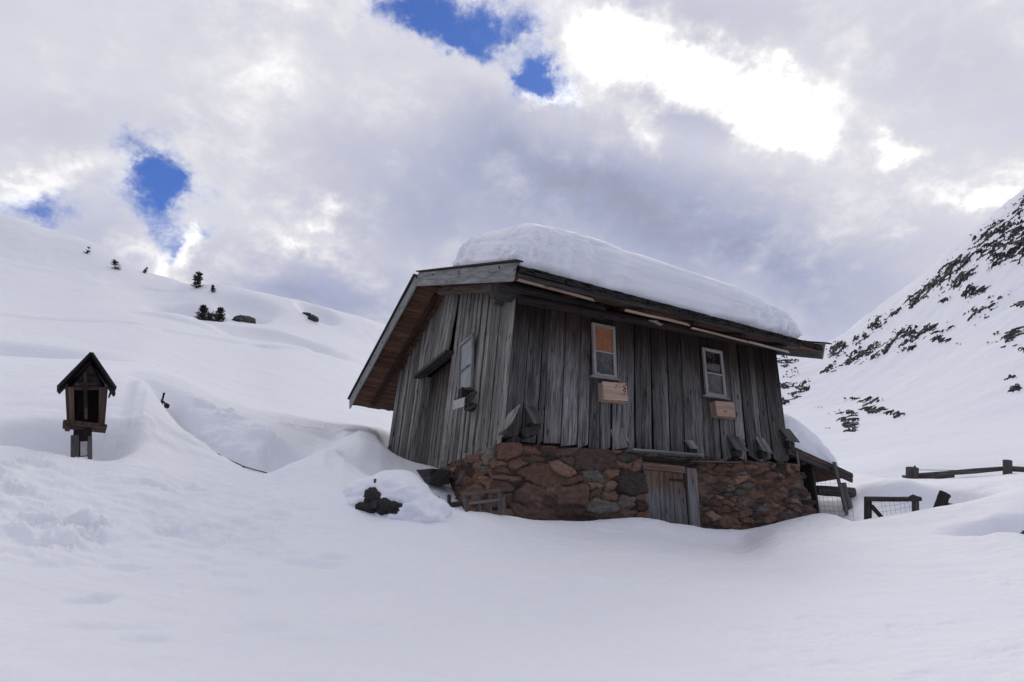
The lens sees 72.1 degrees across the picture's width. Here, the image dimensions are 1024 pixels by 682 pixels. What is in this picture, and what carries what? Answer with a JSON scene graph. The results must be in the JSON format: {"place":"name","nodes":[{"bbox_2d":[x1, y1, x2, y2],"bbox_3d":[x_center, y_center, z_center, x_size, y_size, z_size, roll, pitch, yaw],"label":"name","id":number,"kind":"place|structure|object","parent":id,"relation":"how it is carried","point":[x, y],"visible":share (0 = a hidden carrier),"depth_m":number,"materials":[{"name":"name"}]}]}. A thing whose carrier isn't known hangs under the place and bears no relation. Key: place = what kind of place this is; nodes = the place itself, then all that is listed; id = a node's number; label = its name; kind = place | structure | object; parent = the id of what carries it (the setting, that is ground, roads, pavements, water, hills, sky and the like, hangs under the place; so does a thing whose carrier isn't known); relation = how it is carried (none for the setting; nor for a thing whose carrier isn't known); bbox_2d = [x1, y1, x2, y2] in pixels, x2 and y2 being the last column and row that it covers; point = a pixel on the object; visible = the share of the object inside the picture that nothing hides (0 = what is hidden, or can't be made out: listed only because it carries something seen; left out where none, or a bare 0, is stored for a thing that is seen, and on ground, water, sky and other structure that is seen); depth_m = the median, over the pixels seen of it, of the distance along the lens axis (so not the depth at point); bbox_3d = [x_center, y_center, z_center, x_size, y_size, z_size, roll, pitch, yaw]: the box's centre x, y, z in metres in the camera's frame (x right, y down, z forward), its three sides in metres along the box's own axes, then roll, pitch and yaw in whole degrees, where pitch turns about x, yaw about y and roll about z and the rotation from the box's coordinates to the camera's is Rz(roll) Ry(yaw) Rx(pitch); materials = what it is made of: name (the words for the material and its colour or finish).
{"place":"outdoors","nodes":[
{"label":"outdoors","id":0,"kind":"place"},
{"bbox_2d":[0,214,393,451],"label":"hill","id":1,"kind":"structure","parent":0,"point":[65,299],"depth_m":28.45,"materials":[{"name":"white snow"}]},
{"bbox_2d":[110,259,119,269],"bbox_3d":[-22.329,-4.143,39.534,0.644,1.019,0.686,1,-20,0],"label":"fir tree","id":2,"kind":"object","parent":1,"relation":"on","point":[115,262],"visible":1,"depth_m":39.55,"materials":[{"name":"green plant"}]},
{"bbox_2d":[191,271,203,287],"bbox_3d":[-16.979,-3.165,37.941,0.689,1.450,0.774,13,-23,-31],"label":"fir tree","id":3,"kind":"object","parent":1,"relation":"on","point":[198,278],"visible":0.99,"depth_m":37.93,"materials":[{"name":"green plant"}]},
{"bbox_2d":[194,304,210,319],"bbox_3d":[-14.254,-1.134,32.422,0.780,1.203,0.778,1,-20,0],"label":"fir tree","id":4,"kind":"object","parent":1,"relation":"on","point":[203,308],"visible":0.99,"depth_m":32.37,"materials":[{"name":"green plant"}]},
{"bbox_2d":[206,311,218,321],"bbox_3d":[-14.154,-0.933,32.905,0.934,1.054,0.912,1,-20,0],"label":"fir tree","id":5,"kind":"object","parent":1,"relation":"on","point":[211,314],"visible":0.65,"depth_m":32.98,"materials":[{"name":"green plant"}]},
{"bbox_2d":[214,307,224,321],"bbox_3d":[-14.220,-1.058,34.106,0.768,1.304,0.764,10,-22,-25],"label":"fir tree","id":6,"kind":"object","parent":1,"relation":"on","point":[219,312],"visible":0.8,"depth_m":34.11,"materials":[{"name":"green plant"}]},
{"bbox_2d":[232,317,242,321],"bbox_3d":[-13.516,-1.022,34.591,0.532,0.341,0.516,14,-24,-34],"label":"boulder","id":7,"kind":"object","parent":1,"relation":"on","point":[238,319],"visible":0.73,"depth_m":34.43,"materials":[{"name":"grey stone"}]},
{"bbox_2d":[233,315,255,323],"bbox_3d":[-13.348,-0.909,35.114,1.043,0.748,1.006,1,-20,0],"label":"boulder","id":8,"kind":"object","parent":1,"relation":"on","point":[247,319],"visible":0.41,"depth_m":34.81,"materials":[{"name":"grey stone"}]},
{"bbox_2d":[308,314,318,321],"bbox_3d":[-10.989,-1.198,38.839,0.650,0.490,0.588,11,-22,-26],"label":"boulder","id":9,"kind":"object","parent":1,"relation":"on","point":[312,317],"visible":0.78,"depth_m":38.59,"materials":[{"name":"grey stone"}]},
{"bbox_2d":[0,360,1023,681],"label":"snow ground","id":10,"kind":"structure","parent":0,"point":[152,540],"depth_m":6.81,"materials":[{"name":"white snow"}]},
{"bbox_2d":[57,352,116,459],"bbox_3d":[-5.950,0.916,9.761,0.709,1.466,0.534,12,-23,-29],"label":"wayside shrine","id":11,"kind":"object","parent":10,"relation":"on","point":[86,383],"visible":0.98,"depth_m":9.76,"materials":[{"name":"brown wood"}]},
{"bbox_2d":[161,393,169,407],"bbox_3d":[-6.259,1.077,12.681,0.324,0.327,0.092,-16,-25,38],"label":"iron stake","id":12,"kind":"object","parent":10,"relation":"on","point":[166,405],"visible":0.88,"depth_m":12.64,"materials":[{"name":"black metal"}]},
{"bbox_2d":[216,452,266,472],"bbox_3d":[-4.598,1.742,11.195,2.119,0.910,0.070,-8,-22,23],"label":"cable","id":13,"kind":"object","parent":10,"relation":"on","point":[245,466],"visible":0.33,"depth_m":10.89,"materials":[{"name":"metal"}]},
{"bbox_2d":[355,479,402,514],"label":"rocks","id":14,"kind":"object","parent":10,"relation":"on","point":[373,502],"visible":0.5,"depth_m":9.11,"materials":[{"name":"black stone"}]},
{"bbox_2d":[341,470,451,522],"bbox_3d":[-1.626,2.169,9.608,1.657,0.839,1.239,1,-20,0],"label":"snow cap","id":15,"kind":"object","parent":10,"relation":"on","point":[415,496],"visible":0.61,"depth_m":9.23,"materials":[{"name":"white snow"}]},
{"bbox_2d":[447,494,450,504],"bbox_3d":[-0.910,2.346,10.194,0.064,0.235,0.056,1,-20,0],"label":"post stub","id":16,"kind":"object","parent":10,"relation":"on","point":[448,498],"visible":0.56,"depth_m":10.19,"materials":[{"name":"grey wood"}]},
{"bbox_2d":[450,501,462,507],"bbox_3d":[-0.802,2.369,10.203,0.205,0.111,0.080,5,-20,-12],"label":"fallen pole","id":17,"kind":"object","parent":10,"relation":"on","point":[456,504],"visible":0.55,"depth_m":10.18,"materials":[{"name":"grey wood"}]},
{"bbox_2d":[461,487,505,514],"bbox_3d":[-0.399,2.234,9.894,0.699,0.394,0.058,10,-22,-25],"label":"picket rack","id":18,"kind":"object","parent":10,"relation":"on","point":[500,499],"visible":0.99,"depth_m":9.91,"materials":[{"name":"grey wood"}]},
{"bbox_2d":[347,259,852,529],"bbox_3d":[1.450,2.169,16.036,8.496,6.424,9.544,11,-22,-26],"label":"alpine hut","id":19,"kind":"object","parent":10,"relation":"on","point":[534,394],"visible":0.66,"depth_m":12.53,"materials":[{"name":"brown wood"}]},
{"bbox_2d":[411,349,453,468],"bbox_3d":[-1.624,1.772,14.695,0.445,2.741,2.028,10,-22,-24],"label":"gable door","id":20,"kind":"structure","parent":19,"relation":"in","point":[427,444],"depth_m":15.20,"materials":[{"name":"grey wood"}]},
{"bbox_2d":[455,333,474,399],"bbox_3d":[-0.886,0.497,13.196,0.085,1.148,0.843,9,-22,-23],"label":"window","id":21,"kind":"structure","parent":19,"relation":"in","point":[465,355],"depth_m":13.20,"materials":[{"name":"grey wood"}]},
{"bbox_2d":[590,322,620,381],"bbox_3d":[1.623,0.186,12.346,0.594,1.019,0.085,10,-22,-25],"label":"window","id":22,"kind":"structure","parent":19,"relation":"in","point":[604,362],"depth_m":12.35,"materials":[{"name":"paint"}]},
{"bbox_2d":[453,223,802,338],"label":"roof snow","id":23,"kind":"structure","parent":19,"relation":"on","point":[574,256],"depth_m":12.04,"materials":[{"name":"white snow"}]},
{"bbox_2d":[642,462,700,526],"bbox_3d":[2.722,2.954,11.939,1.163,1.700,0.072,10,-22,-24],"label":"stable door","id":24,"kind":"structure","parent":19,"relation":"in","point":[666,497],"depth_m":12.06,"materials":[{"name":"grey wood"}]},
{"bbox_2d":[701,347,729,400],"bbox_3d":[3.856,0.619,13.391,0.607,0.984,0.085,10,-22,-25],"label":"window","id":25,"kind":"structure","parent":19,"relation":"in","point":[712,360],"depth_m":13.40,"materials":[{"name":"paint"}]},
{"bbox_2d":[784,414,838,466],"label":"roof snow","id":26,"kind":"structure","parent":19,"relation":"on","point":[811,443],"depth_m":14.20,"materials":[{"name":"white snow"}]},
{"bbox_2d":[812,477,853,520],"bbox_3d":[6.013,3.141,13.124,0.003,1.263,0.747,13,-23,-30],"label":"wire mesh","id":27,"kind":"object","parent":19,"relation":"attached to","point":[832,499],"visible":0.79,"depth_m":13.19,"materials":[{"name":"metal"}]},
{"bbox_2d":[816,485,855,496],"bbox_3d":[6.603,3.077,14.370,0.798,0.226,0.205,2,-20,-4],"label":"horizontal log","id":28,"kind":"object","parent":10,"relation":"on","point":[835,490],"visible":0.67,"depth_m":14.28,"materials":[{"name":"grey wood"}]},
{"bbox_2d":[832,462,848,515],"bbox_3d":[6.452,2.968,13.764,0.089,1.237,0.234,4,-20,-10],"label":"leaning plank","id":29,"kind":"object","parent":10,"relation":"on","point":[841,488],"visible":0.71,"depth_m":13.78,"materials":[{"name":"grey wood"}]},
{"bbox_2d":[838,482,852,509],"bbox_3d":[6.630,3.221,13.894,0.201,0.837,0.289,1,-20,0],"label":"leaning post","id":30,"kind":"object","parent":10,"relation":"on","point":[847,498],"visible":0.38,"depth_m":13.89,"materials":[{"name":"grey wood"}]},
{"bbox_2d":[864,494,921,519],"bbox_3d":[6.654,2.921,12.251,1.051,0.496,0.270,2,-20,-5],"label":"gate frame","id":31,"kind":"object","parent":10,"relation":"on","point":[869,506],"visible":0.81,"depth_m":12.24,"materials":[{"name":"grey wood"}]},
{"bbox_2d":[872,501,911,516],"bbox_3d":[6.691,3.107,12.300,0.781,0.786,0.004,2,-20,-5],"label":"wire mesh","id":32,"kind":"object","parent":31,"relation":"attached to","point":[891,505],"visible":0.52,"depth_m":12.37,"materials":[{"name":"metal"}]},
{"bbox_2d":[933,490,951,507],"bbox_3d":[7.706,2.856,12.533,0.405,0.393,0.196,-11,-23,29],"label":"leaning stump","id":33,"kind":"object","parent":10,"relation":"on","point":[942,498],"visible":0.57,"depth_m":12.49,"materials":[{"name":"brown wood"}]},
{"bbox_2d":[902,460,1023,478],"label":"rail fence","id":34,"kind":"object","parent":10,"relation":"on","point":[914,473],"visible":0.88,"depth_m":15.47,"materials":[{"name":"brown wood"}]},
{"bbox_2d":[0,0,1023,343],"label":"sky","id":35,"kind":"structure","parent":0,"point":[813,159],"materials":[{"name":"white"}]},
{"bbox_2d":[777,189,1023,478],"bbox_3d":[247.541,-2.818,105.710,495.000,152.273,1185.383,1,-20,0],"label":"mountain","id":36,"kind":"structure","parent":0,"point":[924,372],"depth_m":125.65,"materials":[{"name":"white snow"}]}
]}

